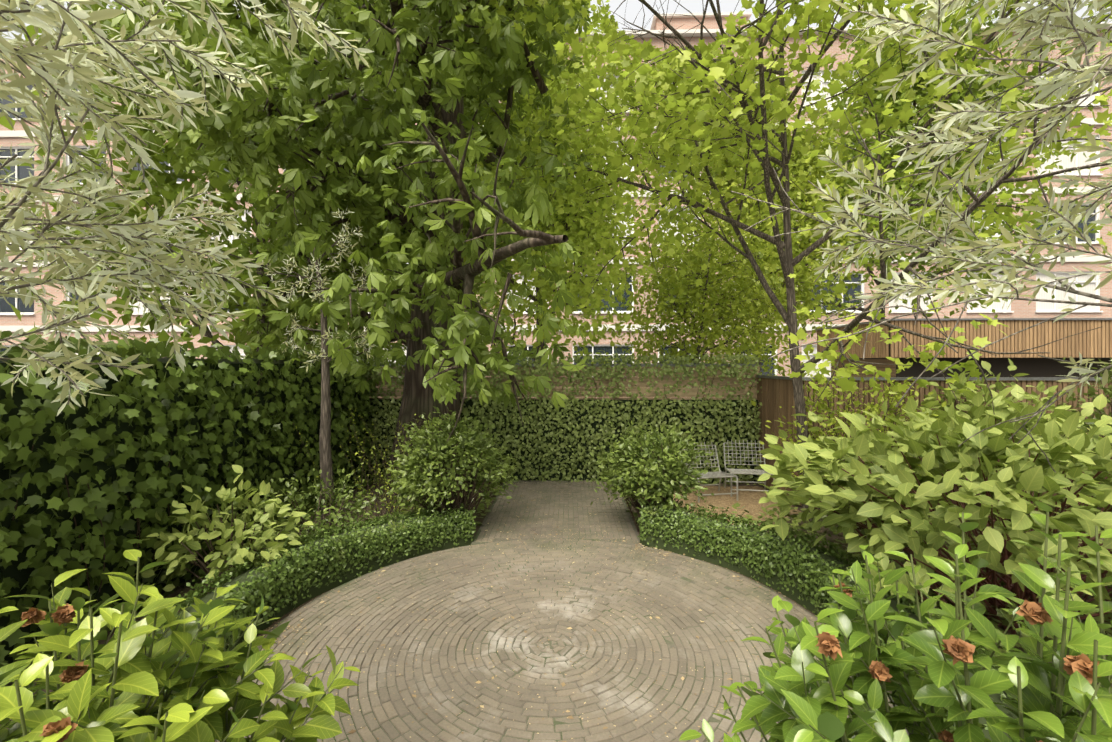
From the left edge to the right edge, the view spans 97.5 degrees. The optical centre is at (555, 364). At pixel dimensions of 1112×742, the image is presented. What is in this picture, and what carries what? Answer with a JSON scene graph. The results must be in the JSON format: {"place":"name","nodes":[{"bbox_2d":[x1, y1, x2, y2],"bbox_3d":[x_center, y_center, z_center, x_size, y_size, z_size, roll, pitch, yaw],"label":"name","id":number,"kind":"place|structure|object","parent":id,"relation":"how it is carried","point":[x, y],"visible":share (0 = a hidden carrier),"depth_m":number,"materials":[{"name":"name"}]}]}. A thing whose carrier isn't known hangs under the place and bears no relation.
{"place":"outdoors","nodes":[
{"label":"outdoors","id":0,"kind":"place"},
{"bbox_2d":[0,467,1111,729],"bbox_3d":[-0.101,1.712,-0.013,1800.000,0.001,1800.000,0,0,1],"label":"ground","id":1,"kind":"structure","parent":0,"point":[476,529],"depth_m":4.91,"materials":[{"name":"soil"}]},
{"bbox_2d":[0,355,331,363],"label":"wall","id":2,"kind":"structure","parent":1,"relation":"on","point":[163,360],"depth_m":3.77,"materials":[{"name":"brown wood"}]},
{"bbox_2d":[0,549,359,741],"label":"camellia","id":3,"kind":"object","parent":1,"relation":"on","point":[85,706],"visible":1,"depth_m":1.13,"materials":[{"name":"green plant"}]},
{"bbox_2d":[0,0,373,415],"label":"olive tree","id":4,"kind":"object","parent":1,"relation":"on","point":[61,65],"visible":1,"depth_m":1.33,"materials":[{"name":"green plant"}]},
{"bbox_2d":[0,331,380,692],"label":"ivy","id":5,"kind":"object","parent":1,"relation":"on","point":[93,485],"visible":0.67,"depth_m":3.35,"materials":[{"name":"green plant"}]},
{"bbox_2d":[132,465,312,590],"bbox_3d":[-2.330,1.258,3.619,1.069,1.023,0.954,0,0,1],"label":"lime shrub","id":6,"kind":"object","parent":1,"relation":"on","point":[231,548],"visible":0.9,"depth_m":3.46,"materials":[{"name":"green plant"}]},
{"bbox_2d":[0,0,478,359],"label":"tree","id":7,"kind":"object","parent":1,"relation":"on","point":[167,187],"visible":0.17,"depth_m":6.90,"materials":[{"name":"green plant"}]},
{"bbox_2d":[99,502,475,699],"bbox_3d":[-1.604,1.480,3.146,1.314,0.482,3.801,0,0,7],"label":"box hedge","id":8,"kind":"object","parent":1,"relation":"on","point":[285,584],"visible":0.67,"depth_m":3.70,"materials":[{"name":"green plant"}]},
{"bbox_2d":[219,464,389,547],"bbox_3d":[-2.231,1.369,4.439,1.188,0.803,1.392,0,0,16],"label":"shrub","id":9,"kind":"object","parent":1,"relation":"on","point":[328,515],"visible":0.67,"depth_m":4.54,"materials":[{"name":"green plant"}]},
{"bbox_2d":[55,0,591,497],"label":"chestnut tree","id":10,"kind":"object","parent":1,"relation":"on","point":[431,56],"visible":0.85,"depth_m":4.90,"materials":[{"name":"green plant"}]},
{"bbox_2d":[262,208,386,525],"bbox_3d":[-2.313,0.181,4.854,1.285,3.266,1.144,0,0,1],"label":"tree","id":11,"kind":"object","parent":1,"relation":"on","point":[325,454],"visible":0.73,"depth_m":4.99,"materials":[{"name":"green plant"}]},
{"bbox_2d":[293,408,439,519],"bbox_3d":[-1.927,1.108,5.381,1.364,1.250,1.510,0,0,1],"label":"herb plant","id":12,"kind":"object","parent":1,"relation":"on","point":[385,495],"visible":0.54,"depth_m":5.44,"materials":[{"name":"green plant"}]},
{"bbox_2d":[375,406,523,522],"bbox_3d":[-1.061,1.085,4.828,1.438,1.363,1.320,0,0,1],"label":"path shrub","id":13,"kind":"object","parent":1,"relation":"on","point":[414,480],"visible":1,"depth_m":4.68,"materials":[{"name":"green plant"}]},
{"bbox_2d":[400,0,674,397],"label":"tree","id":14,"kind":"object","parent":1,"relation":"on","point":[544,290],"visible":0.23,"depth_m":8.50,"materials":[{"name":"green plant"}]},
{"bbox_2d":[0,12,1111,397],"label":"apartment block","id":15,"kind":"structure","parent":1,"relation":"on","point":[686,22],"depth_m":21.81,"materials":[{"name":"brick"}]},
{"bbox_2d":[357,352,761,484],"bbox_3d":[-0.142,1.007,7.087,6.174,2.356,0.492,0,0,1],"label":"ivy","id":16,"kind":"object","parent":1,"relation":"on","point":[549,441],"visible":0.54,"depth_m":7.01,"materials":[{"name":"green plant"}]},
{"bbox_2d":[363,364,759,399],"bbox_3d":[-0.142,0.852,7.168,6.190,1.720,0.106,0,0,1],"label":"fence","id":17,"kind":"object","parent":1,"relation":"on","point":[686,395],"visible":0.1,"depth_m":7.10,"materials":[{"name":"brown wood"}]},
{"bbox_2d":[215,480,908,741],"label":"patio paving","id":18,"kind":"structure","parent":1,"relation":"on","point":[594,688],"depth_m":3.02,"materials":[{"name":"brick"}]},
{"bbox_2d":[218,480,888,741],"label":"patio litter","id":19,"kind":"object","parent":18,"relation":"on","point":[352,731],"visible":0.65,"depth_m":3.19,"materials":[{"name":"brown plant"}]},
{"bbox_2d":[588,420,719,531],"bbox_3d":[0.976,1.168,4.952,1.272,1.197,1.322,0,0,1],"label":"path shrub","id":20,"kind":"object","parent":1,"relation":"on","point":[662,471],"visible":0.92,"depth_m":4.73,"materials":[{"name":"green plant"}]},
{"bbox_2d":[643,484,800,526],"bbox_3d":[1.907,1.702,6.078,1.873,0.004,1.908,0,0,1],"label":"gravel patch","id":21,"kind":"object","parent":1,"relation":"on","point":[749,500],"depth_m":6.05,"materials":[{"name":"brown gravel"}]},
{"bbox_2d":[680,442,737,502],"bbox_3d":[1.962,1.383,6.324,0.539,0.663,0.571,0,0,-11],"label":"wire chair","id":22,"kind":"object","parent":21,"relation":"on","point":[720,474],"visible":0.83,"depth_m":6.37,"materials":[{"name":"grey metal"}]},
{"bbox_2d":[723,440,774,496],"bbox_3d":[2.558,1.383,6.511,0.539,0.663,0.571,0,0,9],"label":"wire chair","id":23,"kind":"object","parent":21,"relation":"on","point":[747,471],"visible":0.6,"depth_m":6.68,"materials":[{"name":"grey metal"}]},
{"bbox_2d":[591,167,867,406],"bbox_3d":[2.809,-0.945,8.961,4.434,5.317,4.463,0,0,1],"label":"tree","id":24,"kind":"object","parent":1,"relation":"on","point":[680,291],"visible":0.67,"depth_m":8.48,"materials":[{"name":"green plant"}]},
{"bbox_2d":[630,22,892,371],"bbox_3d":[4.651,-2.872,11.600,6.267,9.177,5.713,0,0,1],"label":"tree","id":25,"kind":"object","parent":1,"relation":"on","point":[806,276],"visible":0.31,"depth_m":10.77,"materials":[{"name":"green plant"}]},
{"bbox_2d":[455,0,1111,521],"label":"maple tree","id":26,"kind":"object","parent":1,"relation":"on","point":[679,116],"visible":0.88,"depth_m":4.43,"materials":[{"name":"green plant"}]},
{"bbox_2d":[637,494,1017,740],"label":"box hedge","id":27,"kind":"object","parent":1,"relation":"on","point":[787,566],"visible":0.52,"depth_m":3.81,"materials":[{"name":"green plant"}]},
{"bbox_2d":[760,368,959,529],"bbox_3d":[3.201,0.906,5.115,2.097,1.727,1.552,0,0,1],"label":"lime shrub","id":28,"kind":"object","parent":1,"relation":"on","point":[876,406],"visible":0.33,"depth_m":5.13,"materials":[{"name":"green plant"}]},
{"bbox_2d":[829,379,917,493],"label":"shrub","id":29,"kind":"object","parent":1,"relation":"on","point":[860,403],"visible":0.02,"depth_m":5.38,"materials":[{"name":"green plant"}]},
{"bbox_2d":[679,501,1111,741],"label":"camellia","id":30,"kind":"object","parent":1,"relation":"on","point":[1059,698],"visible":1,"depth_m":0.97,"materials":[{"name":"green plant"}]},
{"bbox_2d":[719,0,1111,351],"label":"tree","id":31,"kind":"object","parent":1,"relation":"on","point":[956,97],"visible":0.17,"depth_m":11.23,"materials":[{"name":"green plant"}]},
{"bbox_2d":[731,0,1111,471],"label":"olive tree","id":32,"kind":"object","parent":1,"relation":"on","point":[1063,19],"visible":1,"depth_m":1.54,"materials":[{"name":"green plant"}]},
{"bbox_2d":[756,375,1111,507],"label":"fence","id":33,"kind":"object","parent":1,"relation":"on","point":[774,393],"visible":0.19,"depth_m":5.79,"materials":[{"name":"brown wood"}]},
{"bbox_2d":[758,385,1111,637],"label":"dogwood shrub","id":34,"kind":"object","parent":1,"relation":"on","point":[898,513],"visible":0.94,"depth_m":3.00,"materials":[{"name":"green plant"}]},
{"bbox_2d":[816,318,1111,380],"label":"wooden pergola","id":35,"kind":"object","parent":1,"relation":"on","point":[1095,345],"depth_m":7.83,"materials":[{"name":"brown wood"}]},
{"bbox_2d":[899,358,1111,523],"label":"shrub","id":36,"kind":"object","parent":1,"relation":"on","point":[1088,410],"visible":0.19,"depth_m":5.12,"materials":[{"name":"green plant"}]},
{"bbox_2d":[1050,357,1111,506],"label":"shrub","id":37,"kind":"object","parent":1,"relation":"on","point":[1100,412],"visible":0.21,"depth_m":5.20,"materials":[{"name":"green plant"}]},
{"bbox_2d":[2,0,1111,39],"label":"sky","id":38,"kind":"structure","parent":0,"point":[633,7],"materials":[{"name":"white"}]}
]}

